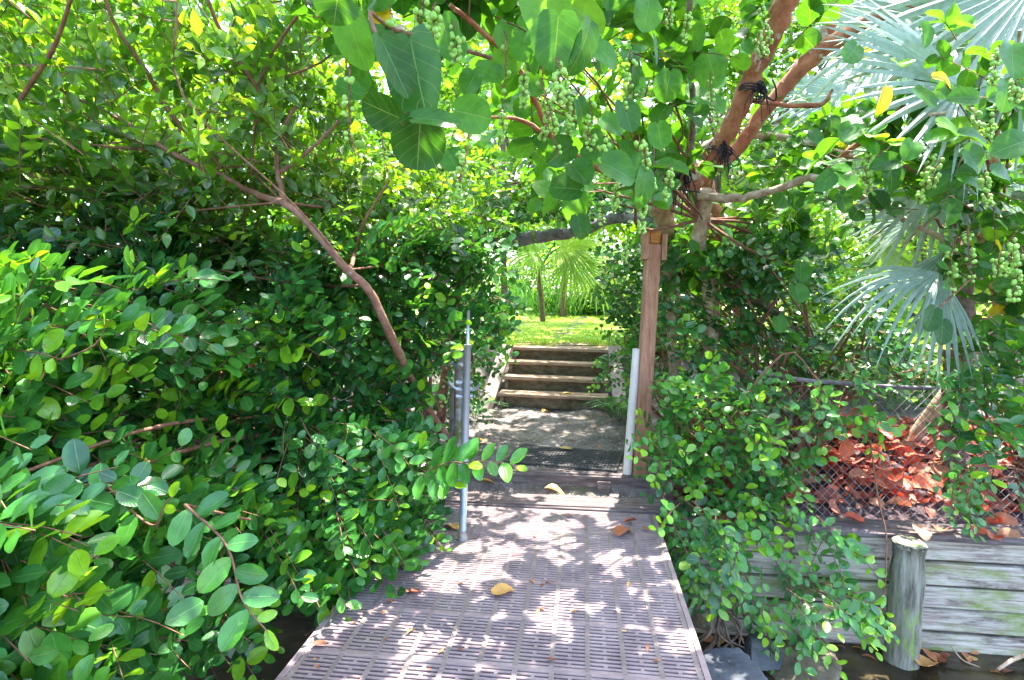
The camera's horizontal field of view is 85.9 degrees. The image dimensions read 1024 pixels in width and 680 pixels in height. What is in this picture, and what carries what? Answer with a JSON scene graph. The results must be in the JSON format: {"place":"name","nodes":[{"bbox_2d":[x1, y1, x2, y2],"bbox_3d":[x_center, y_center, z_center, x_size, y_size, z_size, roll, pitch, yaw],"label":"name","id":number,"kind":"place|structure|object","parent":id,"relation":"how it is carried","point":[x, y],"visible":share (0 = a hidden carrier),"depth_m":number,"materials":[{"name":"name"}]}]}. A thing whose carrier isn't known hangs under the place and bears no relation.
{"place":"outdoors","nodes":[
{"label":"outdoors","id":0,"kind":"place"},
{"bbox_2d":[446,398,506,418],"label":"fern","id":1,"kind":"object","parent":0,"point":[476,411],"visible":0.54,"depth_m":5.66,"materials":[{"name":"green plant"}]},
{"bbox_2d":[42,0,1012,296],"label":"sky","id":2,"kind":"structure","parent":0,"point":[867,79],"materials":[{"name":"white"}]},
{"bbox_2d":[441,399,669,473],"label":"gravel","id":3,"kind":"structure","parent":0,"point":[585,421],"depth_m":5.29,"materials":[{"name":"gravel"}]},
{"bbox_2d":[449,481,666,498],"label":"gravel","id":4,"kind":"structure","parent":0,"point":[498,491],"depth_m":3.95,"materials":[{"name":"stone"}]},
{"bbox_2d":[119,303,1023,523],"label":"ground","id":5,"kind":"structure","parent":0,"point":[528,419],"depth_m":5.26,"materials":[{"name":"concrete"}]},
{"bbox_2d":[0,0,242,224],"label":"background tree","id":6,"kind":"object","parent":5,"relation":"on","point":[138,36],"depth_m":6.45,"materials":[{"name":"green plant"}]},
{"bbox_2d":[6,313,279,651],"bbox_3d":[-1.421,0.520,2.670,0.902,1.350,2.908,-1,4,-16],"label":"cocoplum shrub","id":7,"kind":"object","parent":5,"relation":"on","point":[152,507],"visible":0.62,"depth_m":1.47,"materials":[{"name":"green plant"}]},
{"bbox_2d":[2,25,287,351],"bbox_3d":[-4.165,-1.014,6.008,4.563,3.385,3.600,2,5,26],"label":"background tree","id":8,"kind":"object","parent":5,"relation":"on","point":[148,85],"depth_m":4.86,"materials":[{"name":"green plant"}]},
{"bbox_2d":[73,342,271,461],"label":"background bush","id":9,"kind":"object","parent":5,"relation":"on","point":[161,390],"depth_m":4.73,"materials":[{"name":"green plant"}]},
{"bbox_2d":[0,200,368,499],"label":"cocoplum shrub","id":10,"kind":"object","parent":5,"relation":"on","point":[46,307],"visible":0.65,"depth_m":2.24,"materials":[{"name":"green plant"}]},
{"bbox_2d":[0,398,435,679],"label":"cocoplum shrub","id":11,"kind":"object","parent":5,"relation":"on","point":[82,582],"visible":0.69,"depth_m":1.67,"materials":[{"name":"green plant"}]},
{"bbox_2d":[156,566,286,601],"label":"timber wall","id":12,"kind":"structure","parent":5,"relation":"on","point":[187,581],"depth_m":3.85,"materials":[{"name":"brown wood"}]},
{"bbox_2d":[0,0,568,442],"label":"buttonwood tree","id":13,"kind":"object","parent":5,"relation":"on","point":[126,166],"visible":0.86,"depth_m":2.67,"materials":[{"name":"green plant"}]},
{"bbox_2d":[182,0,448,287],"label":"background tree","id":14,"kind":"object","parent":5,"relation":"on","point":[380,85],"depth_m":6.96,"materials":[{"name":"green plant"}]},
{"bbox_2d":[194,204,484,396],"bbox_3d":[-1.712,-0.232,5.359,2.592,2.425,2.856,2,5,22],"label":"background bush","id":15,"kind":"object","parent":5,"relation":"on","point":[436,370],"depth_m":4.99,"materials":[{"name":"green plant"}]},
{"bbox_2d":[284,350,481,480],"bbox_3d":[-0.936,0.578,4.114,1.974,1.019,0.764,2,5,27],"label":"chain link fence","id":16,"kind":"object","parent":5,"relation":"on","point":[456,391],"visible":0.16,"depth_m":3.99,"materials":[{"name":"metal"}]},
{"bbox_2d":[282,211,484,377],"bbox_3d":[-1.322,-0.618,6.566,2.589,2.728,2.319,3,5,34],"label":"background bush","id":17,"kind":"object","parent":5,"relation":"on","point":[433,279],"visible":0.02,"depth_m":6.00,"materials":[{"name":"green plant"}]},
{"bbox_2d":[236,209,533,600],"bbox_3d":[-0.635,0.290,3.354,1.937,2.266,1.890,-3,5,-32],"label":"cocoplum shrub","id":18,"kind":"object","parent":5,"relation":"on","point":[397,443],"visible":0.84,"depth_m":2.94,"materials":[{"name":"green plant"}]},
{"bbox_2d":[412,436,526,499],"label":"leafy shoot","id":19,"kind":"object","parent":18,"relation":"attached to","point":[446,477],"visible":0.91,"depth_m":2.43,"materials":[{"name":"green plant"}]},
{"bbox_2d":[434,467,650,492],"bbox_3d":[0.176,1.033,4.018,1.658,0.161,0.121,1,4,7],"label":"timber step","id":20,"kind":"object","parent":5,"relation":"on","point":[604,481],"visible":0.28,"depth_m":3.97,"materials":[{"name":"wood"}]},
{"bbox_2d":[545,483,564,494],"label":"fallen leaf","id":21,"kind":"object","parent":20,"relation":"on","point":[555,487],"visible":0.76,"depth_m":3.87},
{"bbox_2d":[482,342,626,415],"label":"wooden stairs","id":22,"kind":"structure","parent":5,"relation":"on","point":[537,376],"depth_m":6.64,"materials":[{"name":"brown wood"}]},
{"bbox_2d":[436,166,678,438],"bbox_3d":[0.402,-0.319,5.095,2.456,2.650,1.530,-2,5,-24],"label":"cocoplum shrub","id":23,"kind":"object","parent":5,"relation":"on","point":[595,208],"visible":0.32,"depth_m":4.62,"materials":[{"name":"green plant"}]},
{"bbox_2d":[503,443,623,471],"bbox_3d":[0.420,0.922,4.349,0.864,0.016,0.524,1,4,17],"label":"rubber mat","id":24,"kind":"object","parent":5,"relation":"on","point":[558,456],"visible":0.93,"depth_m":4.29,"materials":[{"name":"rubber"}]},
{"bbox_2d":[439,491,697,537],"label":"threshold beam","id":25,"kind":"structure","parent":5,"relation":"on","point":[590,503],"depth_m":3.62,"materials":[{"name":"wood"}]},
{"bbox_2d":[275,504,711,679],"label":"walkway","id":26,"kind":"structure","parent":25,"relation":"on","point":[510,635],"depth_m":2.37,"materials":[{"name":"grey plastic"}]},
{"bbox_2d":[458,311,470,541],"bbox_3d":[-0.264,0.483,3.055,0.080,1.291,0.050,0,4,0],"label":"steel pipe","id":27,"kind":"object","parent":26,"relation":"on","point":[462,533],"visible":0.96,"depth_m":3.04,"materials":[{"name":"metal"}]},
{"bbox_2d":[491,583,513,594],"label":"fallen leaf","id":28,"kind":"object","parent":26,"relation":"on","point":[499,588],"visible":1,"depth_m":2.54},
{"bbox_2d":[613,525,632,535],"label":"fallen leaf","id":29,"kind":"object","parent":26,"relation":"on","point":[619,530],"visible":1,"depth_m":3.17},
{"bbox_2d":[507,222,630,321],"bbox_3d":[1.223,-1.798,11.910,3.253,3.070,2.016,1,4,13],"label":"fan palm","id":30,"kind":"object","parent":5,"relation":"on","point":[582,255],"visible":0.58,"depth_m":11.73,"materials":[{"name":"green plant"}]},
{"bbox_2d":[581,396,627,417],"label":"fern","id":31,"kind":"object","parent":5,"relation":"on","point":[613,408],"visible":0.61,"depth_m":5.89,"materials":[{"name":"green plant"}]},
{"bbox_2d":[287,0,945,430],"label":"seagrape tree","id":32,"kind":"object","parent":5,"relation":"on","point":[539,46],"visible":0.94,"depth_m":2.44,"materials":[{"name":"green plant"}]},
{"bbox_2d":[435,213,653,284],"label":"arching branch","id":33,"kind":"object","parent":32,"relation":"attached to","point":[544,236],"visible":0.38,"depth_m":4.89,"materials":[{"name":"grey plant"}]},
{"bbox_2d":[672,170,696,214],"bbox_3d":[1.132,-0.995,3.607,0.195,0.342,0.195,2,5,30],"label":"rope lashing","id":34,"kind":"object","parent":32,"relation":"attached to","point":[686,181],"visible":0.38,"depth_m":3.57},
{"bbox_2d":[705,139,741,187],"bbox_3d":[1.364,-1.147,3.552,0.203,0.334,0.278,0,4,0],"label":"rope lashing","id":35,"kind":"object","parent":32,"relation":"attached to","point":[728,154],"visible":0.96,"depth_m":3.51,"materials":[{"name":"fabric"}]},
{"bbox_2d":[738,80,770,121],"bbox_3d":[1.459,-1.424,3.306,0.175,0.264,0.253,0,4,0],"label":"rope lashing","id":36,"kind":"object","parent":32,"relation":"attached to","point":[760,86],"visible":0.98,"depth_m":3.25,"materials":[{"name":"fabric"}]},
{"bbox_2d":[744,79,776,101],"bbox_3d":[1.519,-1.524,3.310,0.282,0.115,0.083,-2,5,-25],"label":"rope end","id":37,"kind":"object","parent":36,"relation":"attached to","point":[774,84],"visible":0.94,"depth_m":3.32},
{"bbox_2d":[623,348,639,474],"bbox_3d":[0.855,0.588,3.946,0.135,1.056,0.062,-1,4,-16],"label":"plastic pipe","id":38,"kind":"object","parent":5,"relation":"on","point":[630,425],"visible":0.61,"depth_m":3.92,"materials":[{"name":"plastic"}]},
{"bbox_2d":[587,219,678,419],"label":"cocoplum shrub","id":39,"kind":"object","parent":5,"relation":"on","point":[623,308],"visible":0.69,"depth_m":4.74,"materials":[{"name":"green plant"}]},
{"bbox_2d":[632,228,667,475],"bbox_3d":[0.967,0.185,3.897,0.210,1.928,0.118,0,4,0],"label":"gate post","id":40,"kind":"object","parent":5,"relation":"on","point":[653,249],"visible":0.76,"depth_m":3.85,"materials":[{"name":"brown wood"}]},
{"bbox_2d":[612,246,789,356],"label":"background bush","id":41,"kind":"object","parent":5,"relation":"on","point":[663,327],"visible":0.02,"depth_m":7.08,"materials":[{"name":"green plant"}]},
{"bbox_2d":[619,7,826,373],"bbox_3d":[2.210,-1.542,5.745,2.234,4.124,1.969,1,4,9],"label":"red trunk tree","id":42,"kind":"object","parent":5,"relation":"on","point":[716,209],"visible":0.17,"depth_m":5.32,"materials":[{"name":"green plant"}]},
{"bbox_2d":[609,0,894,208],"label":"background tree","id":43,"kind":"object","parent":5,"relation":"on","point":[730,74],"visible":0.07,"depth_m":7.73,"materials":[{"name":"green plant"}]},
{"bbox_2d":[606,182,931,370],"bbox_3d":[3.097,-0.785,7.012,3.647,2.471,3.911,2,5,25],"label":"background bush","id":44,"kind":"object","parent":5,"relation":"on","point":[815,231],"visible":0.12,"depth_m":5.89,"materials":[{"name":"green plant"}]},
{"bbox_2d":[626,349,970,679],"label":"cocoplum shrub","id":45,"kind":"object","parent":5,"relation":"on","point":[691,472],"visible":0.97,"depth_m":3.20,"materials":[{"name":"green plant"}]},
{"bbox_2d":[848,405,868,433],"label":"red leaf","id":46,"kind":"object","parent":45,"relation":"attached to","point":[852,425],"visible":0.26,"depth_m":3.34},
{"bbox_2d":[869,440,887,610],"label":"vine","id":47,"kind":"object","parent":45,"relation":"hanging from","point":[882,518],"visible":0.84,"depth_m":3.12,"materials":[{"name":"brown plant"}]},
{"bbox_2d":[635,217,999,457],"bbox_3d":[2.193,0.127,4.102,2.538,1.993,1.920,0,4,0],"label":"cocoplum shrub","id":48,"kind":"object","parent":5,"relation":"on","point":[818,357],"visible":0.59,"depth_m":3.99,"materials":[{"name":"green plant"}]},
{"bbox_2d":[724,120,921,342],"bbox_3d":[3.589,-1.229,6.310,2.817,3.086,0.718,-1,4,-10],"label":"fan palm","id":49,"kind":"object","parent":5,"relation":"on","point":[895,254],"visible":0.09,"depth_m":6.29,"materials":[{"name":"green plant"}]},
{"bbox_2d":[661,409,1023,525],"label":"mulch bank","id":50,"kind":"structure","parent":5,"relation":"on","point":[904,509],"depth_m":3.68,"materials":[{"name":"plant"}]},
{"bbox_2d":[826,484,840,498],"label":"red leaf","id":51,"kind":"object","parent":50,"relation":"on","point":[835,487],"visible":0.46,"depth_m":3.79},
{"bbox_2d":[828,497,845,503],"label":"red leaf","id":52,"kind":"object","parent":51,"relation":"on","point":[841,500],"visible":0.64,"depth_m":3.67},
{"bbox_2d":[817,487,839,503],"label":"red leaf","id":53,"kind":"object","parent":52,"relation":"on","point":[826,495],"visible":0.7,"depth_m":3.71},
{"bbox_2d":[829,499,840,513],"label":"red leaf","id":54,"kind":"object","parent":50,"relation":"on","point":[833,506],"visible":0.74,"depth_m":3.58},
{"bbox_2d":[840,465,851,478],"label":"red leaf","id":55,"kind":"object","parent":50,"relation":"on","point":[844,474],"visible":0.69,"depth_m":3.89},
{"bbox_2d":[848,468,866,478],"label":"red leaf","id":56,"kind":"object","parent":55,"relation":"on","point":[858,471],"visible":0.74,"depth_m":3.86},
{"bbox_2d":[689,370,1023,525],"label":"chain link fence","id":57,"kind":"object","parent":50,"relation":"on","point":[897,387],"visible":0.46,"depth_m":3.44,"materials":[{"name":"metal"}]},
{"bbox_2d":[839,435,854,457],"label":"red leaf","id":58,"kind":"object","parent":57,"relation":"attached to","point":[846,448],"visible":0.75,"depth_m":3.36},
{"bbox_2d":[869,498,884,508],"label":"red leaf","id":59,"kind":"object","parent":50,"relation":"on","point":[875,502],"visible":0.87,"depth_m":3.63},
{"bbox_2d":[870,470,896,488],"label":"red leaf","id":60,"kind":"object","parent":50,"relation":"on","point":[885,481],"visible":0.75,"depth_m":3.77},
{"bbox_2d":[760,0,1023,503],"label":"fan palm","id":61,"kind":"object","parent":50,"relation":"on","point":[897,35],"visible":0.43,"depth_m":2.75,"materials":[{"name":"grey plant"}]},
{"bbox_2d":[892,467,903,479],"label":"red leaf","id":62,"kind":"object","parent":50,"relation":"on","point":[895,471],"visible":0.35,"depth_m":3.80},
{"bbox_2d":[892,477,910,486],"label":"red leaf","id":63,"kind":"object","parent":62,"relation":"on","point":[905,482],"visible":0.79,"depth_m":3.71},
{"bbox_2d":[886,496,911,506],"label":"red leaf","id":64,"kind":"object","parent":50,"relation":"on","point":[903,500],"visible":0.69,"depth_m":3.60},
{"bbox_2d":[894,445,913,456],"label":"red leaf","id":65,"kind":"object","parent":50,"relation":"on","point":[908,449],"visible":0.66,"depth_m":4.11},
{"bbox_2d":[903,456,920,466],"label":"red leaf","id":66,"kind":"object","parent":50,"relation":"on","point":[913,461],"visible":0.73,"depth_m":3.98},
{"bbox_2d":[908,462,930,472],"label":"red leaf","id":67,"kind":"object","parent":50,"relation":"on","point":[917,467],"visible":0.84,"depth_m":3.93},
{"bbox_2d":[908,474,933,491],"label":"red leaf","id":68,"kind":"object","parent":50,"relation":"on","point":[922,481],"visible":0.61,"depth_m":3.73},
{"bbox_2d":[818,149,1023,473],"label":"fan palm","id":69,"kind":"object","parent":50,"relation":"on","point":[959,312],"visible":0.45,"depth_m":2.92,"materials":[{"name":"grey plant"}]},
{"bbox_2d":[917,473,937,485],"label":"red leaf","id":70,"kind":"object","parent":50,"relation":"on","point":[927,477],"visible":0.43,"depth_m":3.79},
{"bbox_2d":[929,463,949,475],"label":"red leaf","id":71,"kind":"object","parent":50,"relation":"on","point":[945,469],"visible":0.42,"depth_m":3.89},
{"bbox_2d":[984,515,1003,523],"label":"red leaf","id":72,"kind":"object","parent":50,"relation":"on","point":[992,520],"visible":0.61,"depth_m":3.35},
{"bbox_2d":[989,498,1015,510],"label":"red leaf","id":73,"kind":"object","parent":50,"relation":"on","point":[1000,506],"visible":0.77,"depth_m":3.58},
{"bbox_2d":[992,512,1018,525],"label":"red leaf","id":74,"kind":"object","parent":50,"relation":"on","point":[1008,519],"visible":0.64,"depth_m":3.33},
{"bbox_2d":[663,513,1023,655],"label":"timber wall","id":75,"kind":"structure","parent":5,"relation":"on","point":[974,596],"depth_m":3.23,"materials":[{"name":"grey wood"}]},
{"bbox_2d":[843,511,863,522],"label":"red leaf","id":76,"kind":"object","parent":75,"relation":"on","point":[854,516],"visible":1,"depth_m":3.32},
{"bbox_2d":[912,523,930,540],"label":"red leaf","id":77,"kind":"object","parent":75,"relation":"on","point":[923,532],"visible":1,"depth_m":3.15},
{"bbox_2d":[986,529,1004,539],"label":"red leaf","id":78,"kind":"object","parent":75,"relation":"on","point":[991,535],"visible":0.99,"depth_m":3.09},
{"bbox_2d":[997,527,1020,537],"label":"red leaf","id":79,"kind":"object","parent":75,"relation":"on","point":[1008,532],"visible":1,"depth_m":3.08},
{"bbox_2d":[727,2,1003,320],"bbox_3d":[6.999,-3.612,9.449,7.608,8.360,5.148,-4,6,-43],"label":"background tree","id":80,"kind":"object","parent":5,"relation":"on","point":[869,75],"depth_m":9.07,"materials":[{"name":"green plant"}]},
{"bbox_2d":[735,307,1011,414],"bbox_3d":[3.708,0.136,6.113,2.470,1.047,3.052,2,5,22],"label":"background bush","id":81,"kind":"object","parent":5,"relation":"on","point":[907,356],"visible":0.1,"depth_m":5.12,"materials":[{"name":"green plant"}]},
{"bbox_2d":[730,1,1023,448],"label":"seagrape tree","id":82,"kind":"object","parent":5,"relation":"on","point":[997,274],"visible":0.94,"depth_m":2.60,"materials":[{"name":"green plant"}]},
{"bbox_2d":[784,143,1023,394],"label":"background bush","id":83,"kind":"object","parent":5,"relation":"on","point":[924,254],"visible":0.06,"depth_m":5.51,"materials":[{"name":"green plant"}]},
{"bbox_2d":[833,155,1023,355],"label":"background tree","id":84,"kind":"object","parent":5,"relation":"on","point":[976,291],"visible":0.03,"depth_m":7.62,"materials":[{"name":"green plant"}]},
{"bbox_2d":[931,328,1023,542],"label":"cocoplum shrub","id":85,"kind":"object","parent":5,"relation":"on","point":[1010,407],"visible":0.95,"depth_m":2.84,"materials":[{"name":"green plant"}]},
{"bbox_2d":[164,594,1023,679],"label":"water","id":86,"kind":"structure","parent":0,"point":[298,629],"depth_m":3.13,"materials":[{"name":"liquid"}]},
{"bbox_2d":[687,599,716,631],"bbox_3d":[1.098,1.602,3.227,0.173,0.160,0.245,2,-8,-15],"label":"rock","id":87,"kind":"object","parent":86,"relation":"on","point":[696,620],"visible":0.35,"depth_m":3.15,"materials":[{"name":"stone"}]},
{"bbox_2d":[698,605,744,651],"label":"roots","id":88,"kind":"object","parent":86,"relation":"in","point":[721,623],"visible":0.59,"depth_m":3.12,"materials":[{"name":"grey plant"}]},
{"bbox_2d":[703,647,767,679],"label":"rock","id":89,"kind":"object","parent":86,"relation":"in","point":[727,663],"visible":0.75,"depth_m":2.82,"materials":[{"name":"grey stone"}]},
{"bbox_2d":[744,633,782,670],"bbox_3d":[1.400,1.763,3.086,0.213,0.137,0.285,12,15,37],"label":"rock","id":90,"kind":"object","parent":86,"relation":"in","point":[754,649],"visible":0.61,"depth_m":3.06,"materials":[{"name":"grey stone"}]},
{"bbox_2d":[767,635,841,679],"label":"rock","id":91,"kind":"object","parent":86,"relation":"in","point":[786,671],"visible":0.47,"depth_m":3.02,"materials":[{"name":"stone"}]},
{"bbox_2d":[883,535,927,670],"bbox_3d":[2.240,1.581,3.143,0.188,0.899,0.184,1,4,7],"label":"mooring post","id":92,"kind":"object","parent":86,"relation":"in","point":[907,585],"visible":0.85,"depth_m":3.07,"materials":[{"name":"wood"}]},
{"bbox_2d":[915,654,940,665],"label":"floating leaf","id":93,"kind":"object","parent":86,"relation":"on","point":[923,661],"visible":0.95,"depth_m":3.08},
{"bbox_2d":[950,644,1023,670],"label":"dead branch","id":94,"kind":"object","parent":86,"relation":"in","point":[1011,660],"visible":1,"depth_m":2.87,"materials":[{"name":"wood"}]},
{"bbox_2d":[427,337,768,369],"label":"rough grass","id":95,"kind":"structure","parent":0,"point":[523,343],"depth_m":7.48,"materials":[{"name":"plant"}]},
{"bbox_2d":[239,305,972,347],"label":"lawn","id":96,"kind":"structure","parent":0,"point":[594,320],"depth_m":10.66,"materials":[{"name":"plant"}]},
{"bbox_2d":[1,1,319,221],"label":"background tree","id":97,"kind":"object","parent":96,"relation":"on","point":[157,110],"depth_m":7.35,"materials":[{"name":"green plant"}]},
{"bbox_2d":[243,104,595,336],"bbox_3d":[-1.503,-1.635,8.165,5.792,3.941,4.302,0,4,0],"label":"background tree","id":98,"kind":"object","parent":96,"relation":"on","point":[375,137],"depth_m":7.65,"materials":[{"name":"green plant"}]},
{"bbox_2d":[365,13,597,235],"bbox_3d":[-1.607,-4.048,11.821,7.332,7.602,4.789,2,5,28],"label":"background tree","id":99,"kind":"object","parent":96,"relation":"on","point":[453,110],"visible":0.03,"depth_m":11.23,"materials":[{"name":"green plant"}]},
{"bbox_2d":[451,248,556,292],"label":"garden bush","id":100,"kind":"object","parent":96,"relation":"on","point":[518,270],"visible":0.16,"depth_m":16.45,"materials":[{"name":"green plant"}]},
{"bbox_2d":[447,274,576,312],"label":"strap leaf clump","id":101,"kind":"object","parent":96,"relation":"on","point":[499,288],"visible":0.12,"depth_m":15.28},
{"bbox_2d":[388,25,650,316],"bbox_3d":[0.353,-3.794,13.325,7.493,6.746,7.087,0,4,0],"label":"background tree","id":102,"kind":"object","parent":96,"relation":"on","point":[592,71],"visible":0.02,"depth_m":13.66,"materials":[{"name":"green plant"}]},
{"bbox_2d":[508,273,573,297],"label":"garden bush","id":103,"kind":"object","parent":96,"relation":"on","point":[536,286],"visible":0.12,"depth_m":16.03,"materials":[{"name":"green plant"}]},
{"bbox_2d":[473,203,628,292],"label":"garden bush","id":104,"kind":"object","parent":96,"relation":"on","point":[522,228],"visible":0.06,"depth_m":18.68,"materials":[{"name":"green plant"}]},
{"bbox_2d":[470,276,637,317],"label":"strap leaf clump","id":105,"kind":"object","parent":96,"relation":"on","point":[552,305],"visible":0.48,"depth_m":14.44,"materials":[{"name":"plant"}]},
{"bbox_2d":[372,1,736,321],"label":"background tree","id":106,"kind":"object","parent":96,"relation":"on","point":[447,95],"visible":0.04,"depth_m":8.80,"materials":[{"name":"green plant"}]},
{"bbox_2d":[573,239,634,315],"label":"garden bush","id":107,"kind":"object","parent":96,"relation":"on","point":[593,299],"visible":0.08,"depth_m":14.21,"materials":[{"name":"green plant"}]},
{"bbox_2d":[524,0,819,302],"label":"background tree","id":108,"kind":"object","parent":96,"relation":"on","point":[615,231],"visible":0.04,"depth_m":9.14,"materials":[{"name":"green plant"}]},
{"bbox_2d":[623,0,870,319],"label":"background tree","id":109,"kind":"object","parent":96,"relation":"on","point":[818,222],"visible":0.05,"depth_m":9.41,"materials":[{"name":"green plant"}]},
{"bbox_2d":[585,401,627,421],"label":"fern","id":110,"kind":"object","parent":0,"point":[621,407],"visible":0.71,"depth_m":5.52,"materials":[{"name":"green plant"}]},
{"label":"red leaf","id":111,"kind":"object","parent":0,"visible":0},
{"bbox_2d":[867,457,889,468],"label":"red leaf","id":112,"kind":"object","parent":111,"relation":"on","point":[879,464],"visible":0.61,"depth_m":3.98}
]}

